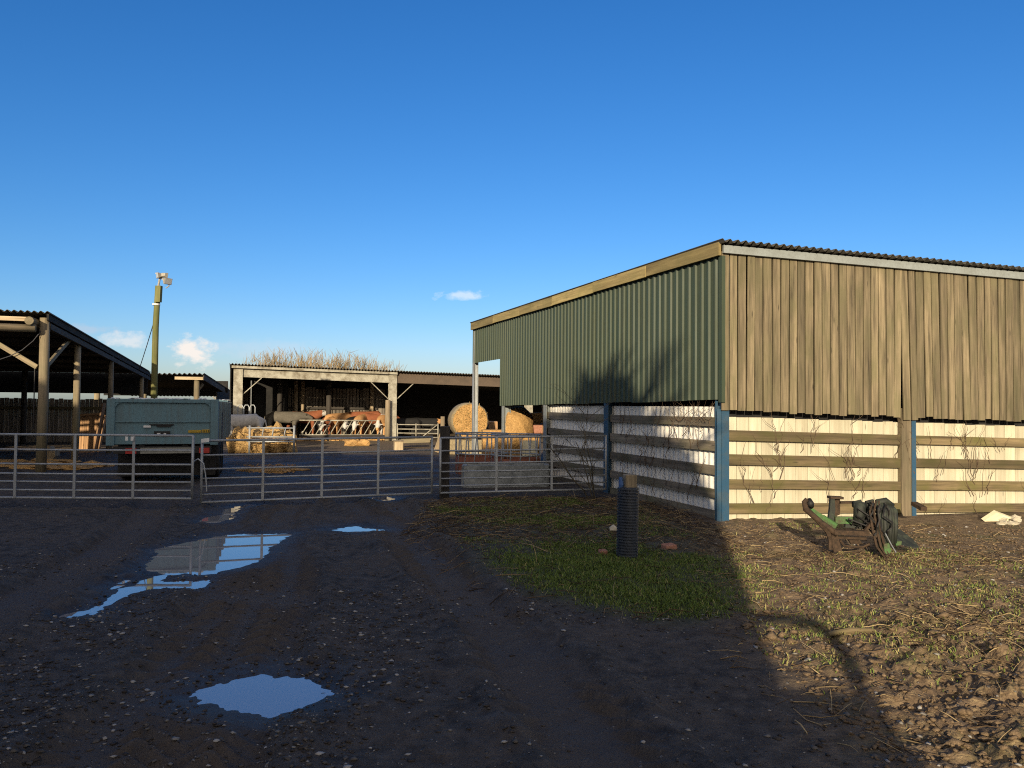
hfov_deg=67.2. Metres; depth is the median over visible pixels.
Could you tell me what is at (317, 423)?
cow
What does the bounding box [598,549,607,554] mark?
broken brick
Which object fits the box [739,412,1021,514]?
dead vine
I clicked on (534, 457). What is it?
ring feeder
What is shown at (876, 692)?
light pebbles
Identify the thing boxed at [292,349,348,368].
bare willow
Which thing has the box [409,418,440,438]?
cow
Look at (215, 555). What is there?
puddle water
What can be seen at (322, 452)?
field gate
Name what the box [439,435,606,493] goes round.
field gate
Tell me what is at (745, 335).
barn
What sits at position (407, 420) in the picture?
cow
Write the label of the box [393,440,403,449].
feed tub
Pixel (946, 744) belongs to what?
soil crumbs
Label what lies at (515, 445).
square bale
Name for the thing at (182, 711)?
pebbles
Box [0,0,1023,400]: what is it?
sky
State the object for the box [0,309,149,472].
pole barn
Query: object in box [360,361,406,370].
bare willow
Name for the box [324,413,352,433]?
cow
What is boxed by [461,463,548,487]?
concrete trough
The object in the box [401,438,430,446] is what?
feed trough
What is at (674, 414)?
dead vine
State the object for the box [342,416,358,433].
cow
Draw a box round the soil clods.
[741,610,1023,757]
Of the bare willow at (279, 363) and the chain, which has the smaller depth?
the chain
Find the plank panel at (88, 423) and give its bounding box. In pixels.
[79,413,99,448]
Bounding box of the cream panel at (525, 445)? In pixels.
[522,440,537,455]
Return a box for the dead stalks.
[398,491,811,622]
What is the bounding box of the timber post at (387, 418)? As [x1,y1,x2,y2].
[384,400,389,440]
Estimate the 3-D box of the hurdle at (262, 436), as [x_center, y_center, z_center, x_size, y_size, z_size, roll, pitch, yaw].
[-8.845,2.049,28.252,1.772,1.067,0.080,1,-2,0]
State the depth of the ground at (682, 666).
6.02 m
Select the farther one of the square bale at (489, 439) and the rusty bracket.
the square bale at (489, 439)
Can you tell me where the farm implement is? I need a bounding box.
[802,495,918,558]
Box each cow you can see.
[229,414,266,435]
[263,411,312,433]
[283,410,325,433]
[301,423,325,433]
[314,416,324,433]
[318,417,341,433]
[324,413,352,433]
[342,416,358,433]
[348,411,382,433]
[351,414,369,433]
[357,413,399,433]
[374,414,384,434]
[396,418,422,435]
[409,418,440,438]
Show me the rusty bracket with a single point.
(919, 506)
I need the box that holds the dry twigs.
[688,522,1023,757]
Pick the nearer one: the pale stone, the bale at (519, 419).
the pale stone
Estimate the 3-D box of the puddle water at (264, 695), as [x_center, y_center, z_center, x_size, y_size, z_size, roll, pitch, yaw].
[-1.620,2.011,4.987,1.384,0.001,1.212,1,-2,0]
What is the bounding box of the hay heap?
[226,421,297,453]
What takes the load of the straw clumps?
on the ground at (682, 666)
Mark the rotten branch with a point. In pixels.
(848, 631)
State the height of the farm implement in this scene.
0.740 m
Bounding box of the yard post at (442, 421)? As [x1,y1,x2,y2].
[440,416,444,425]
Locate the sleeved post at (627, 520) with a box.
[616,474,638,558]
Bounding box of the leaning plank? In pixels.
[93,403,105,451]
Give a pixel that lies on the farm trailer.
(200, 418)
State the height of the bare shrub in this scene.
3.004 m
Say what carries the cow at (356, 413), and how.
on the ground at (682, 666)
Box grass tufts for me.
[718,522,1023,729]
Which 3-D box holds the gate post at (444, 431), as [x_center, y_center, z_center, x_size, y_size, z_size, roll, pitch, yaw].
[-1.424,1.766,15.335,0.343,1.850,0.228,1,-2,0]
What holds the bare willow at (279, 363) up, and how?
on the ground at (682, 666)
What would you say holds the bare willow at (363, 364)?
on the ground at (682, 666)
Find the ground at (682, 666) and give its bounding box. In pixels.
[0,402,1023,767]
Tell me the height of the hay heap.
1.642 m
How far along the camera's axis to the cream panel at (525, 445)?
20.97 m
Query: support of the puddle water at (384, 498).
on the ground at (682, 666)
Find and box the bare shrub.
[532,354,618,499]
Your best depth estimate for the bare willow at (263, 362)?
61.83 m
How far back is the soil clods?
5.04 m
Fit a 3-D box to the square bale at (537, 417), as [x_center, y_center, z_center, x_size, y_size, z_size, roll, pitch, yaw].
[0.827,1.113,24.479,0.623,0.400,0.603,1,-2,-6]
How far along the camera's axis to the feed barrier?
39.13 m
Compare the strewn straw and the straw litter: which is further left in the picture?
the straw litter
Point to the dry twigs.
(967, 614)
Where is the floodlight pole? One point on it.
(155, 334)
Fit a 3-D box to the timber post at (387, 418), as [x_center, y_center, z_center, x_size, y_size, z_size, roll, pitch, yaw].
[-6.310,1.949,39.059,0.277,2.275,0.277,1,-2,-22]
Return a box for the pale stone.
[609,525,616,531]
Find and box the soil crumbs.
[714,522,1023,767]
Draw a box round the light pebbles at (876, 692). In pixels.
[721,525,1023,767]
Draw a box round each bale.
[448,403,487,439]
[450,439,481,453]
[481,429,500,453]
[488,421,497,428]
[498,438,538,456]
[501,406,533,441]
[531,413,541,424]
[533,425,542,433]
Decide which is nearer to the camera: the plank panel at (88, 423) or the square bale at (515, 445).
the square bale at (515, 445)
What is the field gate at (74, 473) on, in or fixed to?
on the ground at (682, 666)
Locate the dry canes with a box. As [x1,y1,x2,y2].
[481,509,955,652]
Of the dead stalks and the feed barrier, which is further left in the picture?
the feed barrier
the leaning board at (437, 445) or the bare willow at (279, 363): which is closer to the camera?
the leaning board at (437, 445)
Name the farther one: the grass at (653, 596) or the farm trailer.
the farm trailer
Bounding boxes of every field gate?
[0,433,194,499]
[200,436,432,503]
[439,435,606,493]
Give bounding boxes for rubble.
[996,514,1021,524]
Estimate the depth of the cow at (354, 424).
39.99 m
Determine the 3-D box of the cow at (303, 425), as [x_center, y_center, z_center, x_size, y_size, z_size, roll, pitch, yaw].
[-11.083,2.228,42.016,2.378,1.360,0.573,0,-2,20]
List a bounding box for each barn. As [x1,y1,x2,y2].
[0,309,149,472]
[470,238,1023,520]
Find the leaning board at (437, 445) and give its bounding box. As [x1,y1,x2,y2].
[434,434,439,452]
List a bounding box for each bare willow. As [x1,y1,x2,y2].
[237,351,286,365]
[257,347,306,365]
[280,347,323,367]
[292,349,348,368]
[315,350,370,368]
[345,353,387,369]
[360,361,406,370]
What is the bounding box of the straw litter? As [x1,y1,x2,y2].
[0,458,114,469]
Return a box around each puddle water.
[59,504,379,617]
[189,674,333,717]
[372,496,393,500]
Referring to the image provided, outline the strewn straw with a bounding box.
[235,464,310,473]
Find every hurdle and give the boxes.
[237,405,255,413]
[246,425,294,452]
[397,423,438,439]
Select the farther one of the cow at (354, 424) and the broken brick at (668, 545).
the cow at (354, 424)
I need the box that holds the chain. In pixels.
[194,458,206,491]
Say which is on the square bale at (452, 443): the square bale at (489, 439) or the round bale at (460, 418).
the round bale at (460, 418)
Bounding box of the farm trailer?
[106,397,230,478]
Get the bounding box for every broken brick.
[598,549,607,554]
[661,543,676,548]
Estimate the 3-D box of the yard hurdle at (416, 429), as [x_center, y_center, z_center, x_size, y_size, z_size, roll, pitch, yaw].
[-4.680,2.370,38.223,2.074,0.836,0.106,1,-2,0]
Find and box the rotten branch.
[826,627,874,636]
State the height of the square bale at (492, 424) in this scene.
0.340 m
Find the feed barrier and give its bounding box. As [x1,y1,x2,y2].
[299,420,384,440]
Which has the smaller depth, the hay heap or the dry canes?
the dry canes
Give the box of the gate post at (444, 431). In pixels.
[433,426,449,498]
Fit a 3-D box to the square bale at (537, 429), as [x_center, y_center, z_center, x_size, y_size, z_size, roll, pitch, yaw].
[0.735,1.377,23.571,0.502,0.260,0.603,1,-2,-6]
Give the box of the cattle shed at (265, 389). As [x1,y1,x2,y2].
[229,363,586,440]
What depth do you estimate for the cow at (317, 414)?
40.86 m
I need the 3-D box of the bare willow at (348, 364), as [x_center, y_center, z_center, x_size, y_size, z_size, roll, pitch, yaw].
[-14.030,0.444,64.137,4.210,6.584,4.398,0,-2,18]
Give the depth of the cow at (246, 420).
32.82 m
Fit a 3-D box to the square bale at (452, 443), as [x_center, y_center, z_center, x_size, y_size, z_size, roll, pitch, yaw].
[-1.756,2.399,29.544,1.503,0.583,1.203,1,-2,-4]
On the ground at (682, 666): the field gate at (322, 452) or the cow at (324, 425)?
the cow at (324, 425)
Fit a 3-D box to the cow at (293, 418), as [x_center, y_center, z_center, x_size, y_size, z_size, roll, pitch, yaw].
[-11.678,2.115,40.203,2.503,1.431,0.604,1,-2,-12]
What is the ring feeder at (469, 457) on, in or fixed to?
on the ground at (682, 666)
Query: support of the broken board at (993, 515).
on the ground at (682, 666)
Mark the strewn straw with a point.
(276, 470)
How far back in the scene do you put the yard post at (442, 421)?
29.90 m
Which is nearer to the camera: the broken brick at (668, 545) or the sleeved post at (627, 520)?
the sleeved post at (627, 520)
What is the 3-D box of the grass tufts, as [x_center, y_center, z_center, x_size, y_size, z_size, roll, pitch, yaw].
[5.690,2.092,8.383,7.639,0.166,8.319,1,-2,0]
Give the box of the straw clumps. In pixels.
[297,437,383,445]
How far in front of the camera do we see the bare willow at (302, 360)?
65.73 m
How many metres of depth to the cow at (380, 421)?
39.80 m
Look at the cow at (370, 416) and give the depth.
40.86 m
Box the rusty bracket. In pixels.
[911,502,926,510]
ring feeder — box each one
[455,432,508,474]
[490,433,540,461]
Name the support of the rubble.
on the ground at (682, 666)
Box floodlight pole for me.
[139,272,172,398]
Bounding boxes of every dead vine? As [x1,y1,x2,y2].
[612,395,714,510]
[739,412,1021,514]
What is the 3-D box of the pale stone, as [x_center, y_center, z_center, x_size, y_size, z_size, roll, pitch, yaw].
[1.468,2.109,11.173,0.121,0.147,0.112,1,-2,0]
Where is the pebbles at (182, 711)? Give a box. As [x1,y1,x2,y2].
[0,487,1021,767]
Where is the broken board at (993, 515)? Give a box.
[981,510,1011,521]
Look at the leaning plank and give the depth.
28.69 m
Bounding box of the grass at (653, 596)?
[428,496,754,620]
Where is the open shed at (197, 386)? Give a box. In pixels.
[94,373,229,401]

